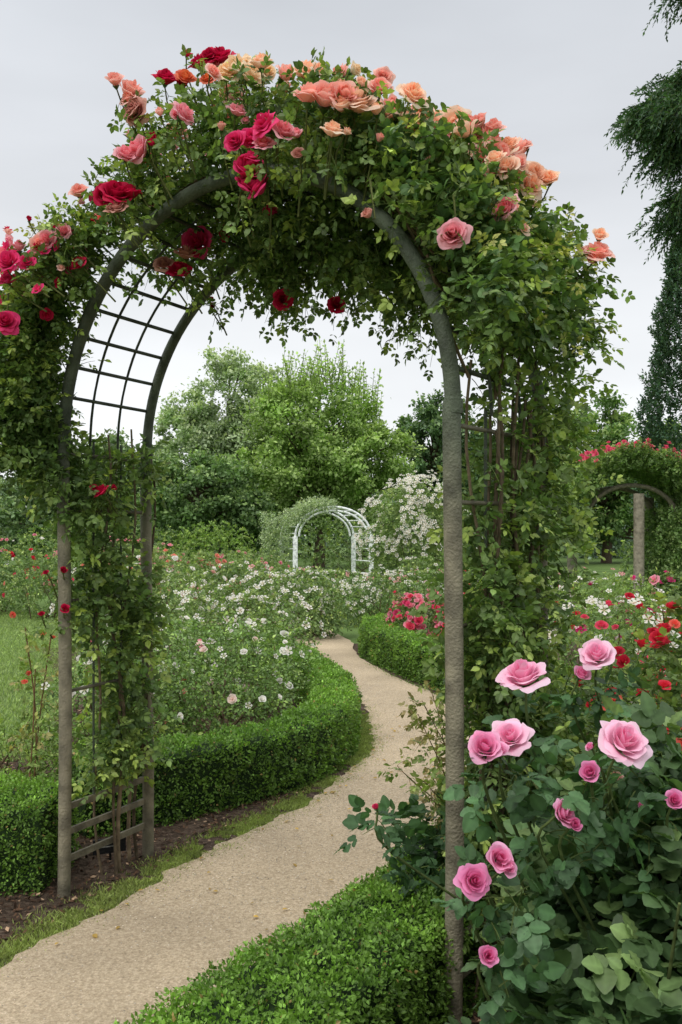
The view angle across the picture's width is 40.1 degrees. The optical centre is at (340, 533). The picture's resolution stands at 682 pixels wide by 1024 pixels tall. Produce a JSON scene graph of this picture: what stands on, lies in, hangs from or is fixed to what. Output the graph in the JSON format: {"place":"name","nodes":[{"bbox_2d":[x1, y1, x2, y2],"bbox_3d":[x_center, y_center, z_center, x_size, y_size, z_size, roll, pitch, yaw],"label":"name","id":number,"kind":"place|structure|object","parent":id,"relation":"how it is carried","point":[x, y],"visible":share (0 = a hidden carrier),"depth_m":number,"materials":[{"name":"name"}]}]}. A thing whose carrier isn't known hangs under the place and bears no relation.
{"place":"outdoors","nodes":[
{"label":"outdoors","id":0,"kind":"place"},
{"bbox_2d":[0,610,91,761],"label":"lawn","id":1,"kind":"structure","parent":0,"point":[16,707],"depth_m":11.01,"materials":[{"name":"green plant"}]},
{"bbox_2d":[0,618,470,1023],"bbox_3d":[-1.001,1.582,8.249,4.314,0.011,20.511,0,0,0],"label":"gravel path","id":2,"kind":"structure","parent":0,"point":[95,977],"depth_m":4.01,"materials":[{"name":"beige gravel"}]},
{"bbox_2d":[55,726,444,1014],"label":"fallen leaves","id":3,"kind":"object","parent":2,"relation":"on","point":[95,935],"visible":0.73,"depth_m":4.44,"materials":[{"name":"brown plant"}]},
{"bbox_2d":[0,536,674,758],"bbox_3d":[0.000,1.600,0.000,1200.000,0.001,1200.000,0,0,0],"label":"ground","id":4,"kind":"structure","parent":0,"point":[597,566],"depth_m":24.02,"materials":[{"name":"green plant"}]},
{"bbox_2d":[0,544,45,611],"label":"rose bush","id":5,"kind":"object","parent":4,"relation":"on","point":[3,576],"visible":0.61,"depth_m":18.63,"materials":[{"name":"green plant"}]},
{"bbox_2d":[0,549,89,619],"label":"rose bush","id":6,"kind":"object","parent":4,"relation":"on","point":[30,602],"visible":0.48,"depth_m":17.33,"materials":[{"name":"green plant"}]},
{"bbox_2d":[0,532,125,593],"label":"rose bush","id":7,"kind":"object","parent":4,"relation":"on","point":[37,541],"visible":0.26,"depth_m":24.78,"materials":[{"name":"green plant"}]},
{"bbox_2d":[0,427,164,557],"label":"deciduous tree","id":8,"kind":"object","parent":4,"relation":"on","point":[11,520],"visible":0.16,"depth_m":44.98,"materials":[{"name":"green plant"}]},
{"bbox_2d":[4,514,208,577],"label":"shrub","id":9,"kind":"object","parent":4,"relation":"on","point":[156,537],"visible":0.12,"depth_m":30.71,"materials":[{"name":"green plant"}]},
{"bbox_2d":[43,536,183,592],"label":"rose bush","id":10,"kind":"object","parent":4,"relation":"on","point":[128,547],"visible":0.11,"depth_m":20.97,"materials":[{"name":"green plant"}]},
{"bbox_2d":[87,551,236,631],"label":"rose bush","id":11,"kind":"object","parent":4,"relation":"on","point":[186,577],"visible":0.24,"depth_m":14.93,"materials":[{"name":"green plant"}]},
{"bbox_2d":[101,545,226,613],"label":"rose bush","id":12,"kind":"object","parent":4,"relation":"on","point":[185,560],"visible":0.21,"depth_m":18.45,"materials":[{"name":"green plant"}]},
{"bbox_2d":[135,545,266,592],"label":"rose bush","id":13,"kind":"object","parent":4,"relation":"on","point":[212,559],"visible":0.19,"depth_m":23.93,"materials":[{"name":"green plant"}]},
{"bbox_2d":[130,444,280,563],"bbox_3d":[-5.596,-1.085,39.022,6.131,5.418,5.352,0,0,0],"label":"deciduous tree","id":14,"kind":"object","parent":4,"relation":"on","point":[232,497],"visible":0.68,"depth_m":37.99,"materials":[{"name":"green plant"}]},
{"bbox_2d":[168,519,263,580],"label":"shrub","id":15,"kind":"object","parent":4,"relation":"on","point":[213,538],"visible":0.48,"depth_m":30.65,"materials":[{"name":"green plant"}]},
{"bbox_2d":[152,342,299,558],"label":"deciduous tree","id":16,"kind":"object","parent":4,"relation":"on","point":[200,424],"visible":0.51,"depth_m":50.41,"materials":[{"name":"green plant"}]},
{"bbox_2d":[184,560,294,615],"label":"rose bush","id":17,"kind":"object","parent":4,"relation":"on","point":[225,572],"visible":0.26,"depth_m":17.96,"materials":[{"name":"green plant"}]},
{"bbox_2d":[0,648,491,1023],"bbox_3d":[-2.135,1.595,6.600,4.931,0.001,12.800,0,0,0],"label":"soil bed","id":18,"kind":"object","parent":4,"relation":"on","point":[8,913],"visible":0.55,"depth_m":4.62,"materials":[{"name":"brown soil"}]},
{"bbox_2d":[7,611,58,786],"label":"rose stem","id":19,"kind":"object","parent":18,"relation":"on","point":[36,725],"visible":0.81,"depth_m":5.03,"materials":[{"name":"green plant"}]},
{"bbox_2d":[0,769,81,895],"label":"box hedge","id":20,"kind":"object","parent":18,"relation":"on","point":[28,835],"visible":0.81,"depth_m":4.15,"materials":[{"name":"green plant"}]},
{"bbox_2d":[0,711,85,785],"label":"flowering shrub","id":21,"kind":"object","parent":18,"relation":"on","point":[26,752],"visible":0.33,"depth_m":5.31,"materials":[{"name":"green plant"}]},
{"bbox_2d":[93,837,125,861],"bbox_3d":[-1.122,1.538,4.520,0.156,0.125,0.028,0,0,-27],"label":"plant label","id":22,"kind":"object","parent":18,"relation":"on","point":[109,848],"visible":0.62,"depth_m":4.51,"materials":[{"name":"black plastic"}]},
{"bbox_2d":[26,696,202,780],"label":"flowering shrub","id":23,"kind":"object","parent":18,"relation":"on","point":[83,728],"visible":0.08,"depth_m":5.59,"materials":[{"name":"green plant"}]},
{"bbox_2d":[27,634,219,772],"bbox_3d":[-1.450,1.197,6.342,1.296,1.095,1.424,0,0,0],"label":"white rose bush","id":24,"kind":"object","parent":18,"relation":"on","point":[79,672],"visible":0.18,"depth_m":6.18,"materials":[{"name":"green plant"}]},
{"bbox_2d":[38,563,218,658],"bbox_3d":[-2.563,1.052,12.043,2.073,1.342,1.907,0,0,26],"label":"rose bush","id":25,"kind":"object","parent":18,"relation":"on","point":[154,590],"visible":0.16,"depth_m":11.98,"materials":[{"name":"green plant"}]},
{"bbox_2d":[74,604,233,719],"bbox_3d":[-1.635,1.156,8.299,1.479,1.172,1.822,0,0,0],"label":"white rose bush","id":26,"kind":"object","parent":18,"relation":"on","point":[78,658],"visible":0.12,"depth_m":8.19,"materials":[{"name":"green plant"}]},
{"bbox_2d":[56,632,362,837],"bbox_3d":[-0.562,1.377,8.028,1.594,0.476,6.494,0,0,4],"label":"box hedge","id":27,"kind":"object","parent":18,"relation":"on","point":[318,735],"visible":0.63,"depth_m":5.59,"materials":[{"name":"green plant"}]},
{"bbox_2d":[0,663,435,979],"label":"grass verge","id":28,"kind":"object","parent":18,"relation":"on","point":[302,800],"depth_m":4.47,"materials":[{"name":"green plant"}]},
{"bbox_2d":[133,611,307,742],"bbox_3d":[-0.933,1.134,6.904,1.486,1.148,1.674,0,0,0],"label":"white rose bush","id":29,"kind":"object","parent":18,"relation":"on","point":[233,700],"visible":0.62,"depth_m":6.71,"materials":[{"name":"green plant"}]},
{"bbox_2d":[154,579,328,669],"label":"rose bush","id":30,"kind":"object","parent":18,"relation":"on","point":[234,599],"visible":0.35,"depth_m":11.20,"materials":[{"name":"green plant"}]},
{"bbox_2d":[192,594,328,717],"bbox_3d":[-0.740,1.156,8.493,1.330,1.174,1.813,0,0,0],"label":"white rose bush","id":31,"kind":"object","parent":18,"relation":"on","point":[285,650],"visible":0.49,"depth_m":8.31,"materials":[{"name":"green plant"}]},
{"bbox_2d":[176,567,327,632],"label":"rose bush","id":32,"kind":"object","parent":4,"relation":"on","point":[270,582],"visible":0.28,"depth_m":14.57,"materials":[{"name":"green plant"}]},
{"bbox_2d":[214,547,289,587],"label":"rose bush","id":33,"kind":"object","parent":4,"relation":"on","point":[275,564],"visible":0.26,"depth_m":26.82,"materials":[{"name":"green plant"}]},
{"bbox_2d":[56,164,548,1023],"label":"garden arch","id":34,"kind":"structure","parent":4,"relation":"on","point":[452,428],"depth_m":3.73,"materials":[{"name":"grey metal"}]},
{"bbox_2d":[240,564,374,597],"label":"rose bush","id":35,"kind":"object","parent":4,"relation":"on","point":[310,569],"visible":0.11,"depth_m":22.85,"materials":[{"name":"green plant"}]},
{"bbox_2d":[262,574,361,639],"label":"rose bush","id":36,"kind":"object","parent":4,"relation":"on","point":[329,623],"visible":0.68,"depth_m":14.07,"materials":[{"name":"green plant"}]},
{"bbox_2d":[0,462,632,558],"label":"distant trees","id":37,"kind":"object","parent":4,"relation":"on","point":[614,548],"visible":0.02,"depth_m":62.38,"materials":[{"name":"green plant"}]},
{"bbox_2d":[0,44,635,1011],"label":"climbing rose","id":38,"kind":"object","parent":4,"relation":"on","point":[442,180],"visible":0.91,"depth_m":3.48,"materials":[{"name":"green plant"}]},
{"bbox_2d":[279,506,373,578],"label":"white garden arch","id":39,"kind":"structure","parent":4,"relation":"on","point":[295,552],"depth_m":29.98,"materials":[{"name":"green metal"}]},
{"bbox_2d":[256,494,343,576],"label":"climbing vine","id":40,"kind":"object","parent":39,"relation":"attached to","point":[294,515],"visible":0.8,"depth_m":30.39,"materials":[{"name":"green plant"}]},
{"bbox_2d":[229,335,426,568],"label":"deciduous tree","id":41,"kind":"object","parent":4,"relation":"on","point":[319,455],"visible":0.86,"depth_m":40.52,"materials":[{"name":"green plant"}]},
{"bbox_2d":[264,566,392,616],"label":"rose bush","id":42,"kind":"object","parent":4,"relation":"on","point":[342,581],"visible":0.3,"depth_m":17.99,"materials":[{"name":"green plant"}]},
{"bbox_2d":[275,513,442,574],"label":"shrub","id":43,"kind":"object","parent":4,"relation":"on","point":[328,539],"visible":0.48,"depth_m":35.80,"materials":[{"name":"green plant"}]},
{"bbox_2d":[320,564,442,627],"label":"rose bush","id":44,"kind":"object","parent":4,"relation":"on","point":[367,598],"visible":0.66,"depth_m":15.98,"materials":[{"name":"green plant"}]},
{"bbox_2d":[352,469,482,592],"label":"white flowering shrub","id":45,"kind":"object","parent":4,"relation":"on","point":[391,550],"visible":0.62,"depth_m":22.94,"materials":[{"name":"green plant"}]},
{"bbox_2d":[359,568,476,611],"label":"rose bush","id":46,"kind":"object","parent":4,"relation":"on","point":[429,575],"visible":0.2,"depth_m":18.75,"materials":[{"name":"green plant"}]},
{"bbox_2d":[389,551,479,593],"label":"rose bush","id":47,"kind":"object","parent":4,"relation":"on","point":[425,564],"visible":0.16,"depth_m":21.13,"materials":[{"name":"green plant"}]},
{"bbox_2d":[393,382,494,561],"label":"deciduous tree","id":48,"kind":"object","parent":4,"relation":"on","point":[430,422],"visible":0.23,"depth_m":46.01,"materials":[{"name":"green plant"}]},
{"bbox_2d":[427,493,547,574],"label":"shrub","id":49,"kind":"object","parent":4,"relation":"on","point":[467,526],"visible":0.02,"depth_m":26.96,"materials":[{"name":"green plant"}]},
{"bbox_2d":[334,638,681,1023],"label":"rose bush","id":50,"kind":"object","parent":4,"relation":"on","point":[591,933],"visible":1,"depth_m":2.03,"materials":[{"name":"green plant"}]},
{"bbox_2d":[353,642,680,1023],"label":"soil bed","id":51,"kind":"object","parent":4,"relation":"on","point":[355,647],"visible":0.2,"depth_m":10.77,"materials":[{"name":"brown soil"}]},
{"bbox_2d":[113,824,503,1023],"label":"box hedge","id":52,"kind":"object","parent":51,"relation":"on","point":[368,952],"visible":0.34,"depth_m":2.73,"materials":[{"name":"green plant"}]},
{"bbox_2d":[381,581,443,637],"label":"pink rose bush","id":53,"kind":"object","parent":51,"relation":"on","point":[408,600],"visible":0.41,"depth_m":11.96,"materials":[{"name":"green plant"}]},
{"bbox_2d":[374,675,497,918],"bbox_3d":[0.380,1.098,3.462,0.518,1.105,0.817,0,0,14],"label":"rose bush","id":54,"kind":"object","parent":51,"relation":"on","point":[431,838],"visible":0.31,"depth_m":3.37,"materials":[{"name":"green plant"}]},
{"bbox_2d":[433,583,483,636],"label":"pink rose bush","id":55,"kind":"object","parent":51,"relation":"on","point":[440,623],"visible":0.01,"depth_m":11.05,"materials":[{"name":"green plant"}]},
{"bbox_2d":[357,613,574,704],"bbox_3d":[1.007,1.360,10.684,0.940,0.520,5.708,0,0,-15],"label":"box hedge","id":56,"kind":"object","parent":51,"relation":"on","point":[399,650],"visible":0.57,"depth_m":10.68,"materials":[{"name":"green plant"}]},
{"bbox_2d":[463,569,593,630],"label":"rose bush","id":57,"kind":"object","parent":51,"relation":"on","point":[564,600],"visible":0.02,"depth_m":13.34,"materials":[{"name":"green plant"}]},
{"bbox_2d":[521,664,658,783],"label":"rose bush","id":58,"kind":"object","parent":51,"relation":"on","point":[590,684],"visible":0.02,"depth_m":4.15,"materials":[{"name":"green plant"}]},
{"bbox_2d":[548,589,681,735],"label":"white rose bush","id":59,"kind":"object","parent":51,"relation":"on","point":[599,624],"visible":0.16,"depth_m":6.89,"materials":[{"name":"green plant"}]},
{"bbox_2d":[548,573,681,673],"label":"rose bush","id":60,"kind":"object","parent":51,"relation":"on","point":[629,623],"visible":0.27,"depth_m":10.46,"materials":[{"name":"green plant"}]},
{"bbox_2d":[569,616,681,777],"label":"rose bush","id":61,"kind":"object","parent":51,"relation":"on","point":[623,661],"visible":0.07,"depth_m":4.53,"materials":[{"name":"green plant"}]},
{"bbox_2d":[572,591,681,784],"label":"rose bush","id":62,"kind":"object","parent":51,"relation":"on","point":[658,639],"visible":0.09,"depth_m":3.15,"materials":[{"name":"green plant"}]},
{"bbox_2d":[608,560,681,654],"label":"rose bush","id":63,"kind":"object","parent":51,"relation":"on","point":[657,578],"visible":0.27,"depth_m":12.18,"materials":[{"name":"green plant"}]},
{"bbox_2d":[642,612,681,703],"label":"rose bush","id":64,"kind":"object","parent":51,"relation":"on","point":[657,649],"visible":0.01,"depth_m":6.83,"materials":[{"name":"red plant"}]},
{"bbox_2d":[476,419,586,538],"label":"deciduous tree","id":65,"kind":"object","parent":4,"relation":"on","point":[554,450],"visible":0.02,"depth_m":44.96,"materials":[{"name":"green plant"}]},
{"bbox_2d":[548,565,653,626],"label":"rose bush","id":66,"kind":"object","parent":4,"relation":"on","point":[605,595],"visible":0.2,"depth_m":16.31,"materials":[{"name":"green plant"}]},
{"bbox_2d":[548,438,681,609],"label":"rose arbour","id":67,"kind":"object","parent":4,"relation":"on","point":[656,535],"visible":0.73,"depth_m":19.09,"materials":[{"name":"green plant"}]},
{"bbox_2d":[566,387,681,562],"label":"deciduous tree","id":68,"kind":"object","parent":4,"relation":"on","point":[616,503],"visible":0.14,"depth_m":48.82,"materials":[{"name":"green plant"}]},
{"bbox_2d":[618,540,632,576],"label":"shrub","id":69,"kind":"object","parent":4,"relation":"on","point":[624,565],"visible":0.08,"depth_m":26.10,"materials":[{"name":"green plant"}]},
{"bbox_2d":[603,0,681,274],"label":"drooping conifer","id":70,"kind":"object","parent":4,"relation":"on","point":[654,119],"visible":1,"depth_m":14.60,"materials":[{"name":"green plant"}]},
{"bbox_2d":[629,237,681,514],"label":"cypress tree","id":71,"kind":"object","parent":4,"relation":"on","point":[666,323],"visible":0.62,"depth_m":34.57,"materials":[{"name":"green plant"}]},
{"bbox_2d":[0,0,681,535],"label":"sky","id":72,"kind":"structure","parent":0,"point":[558,74],"materials":[{"name":"white"}]}
]}

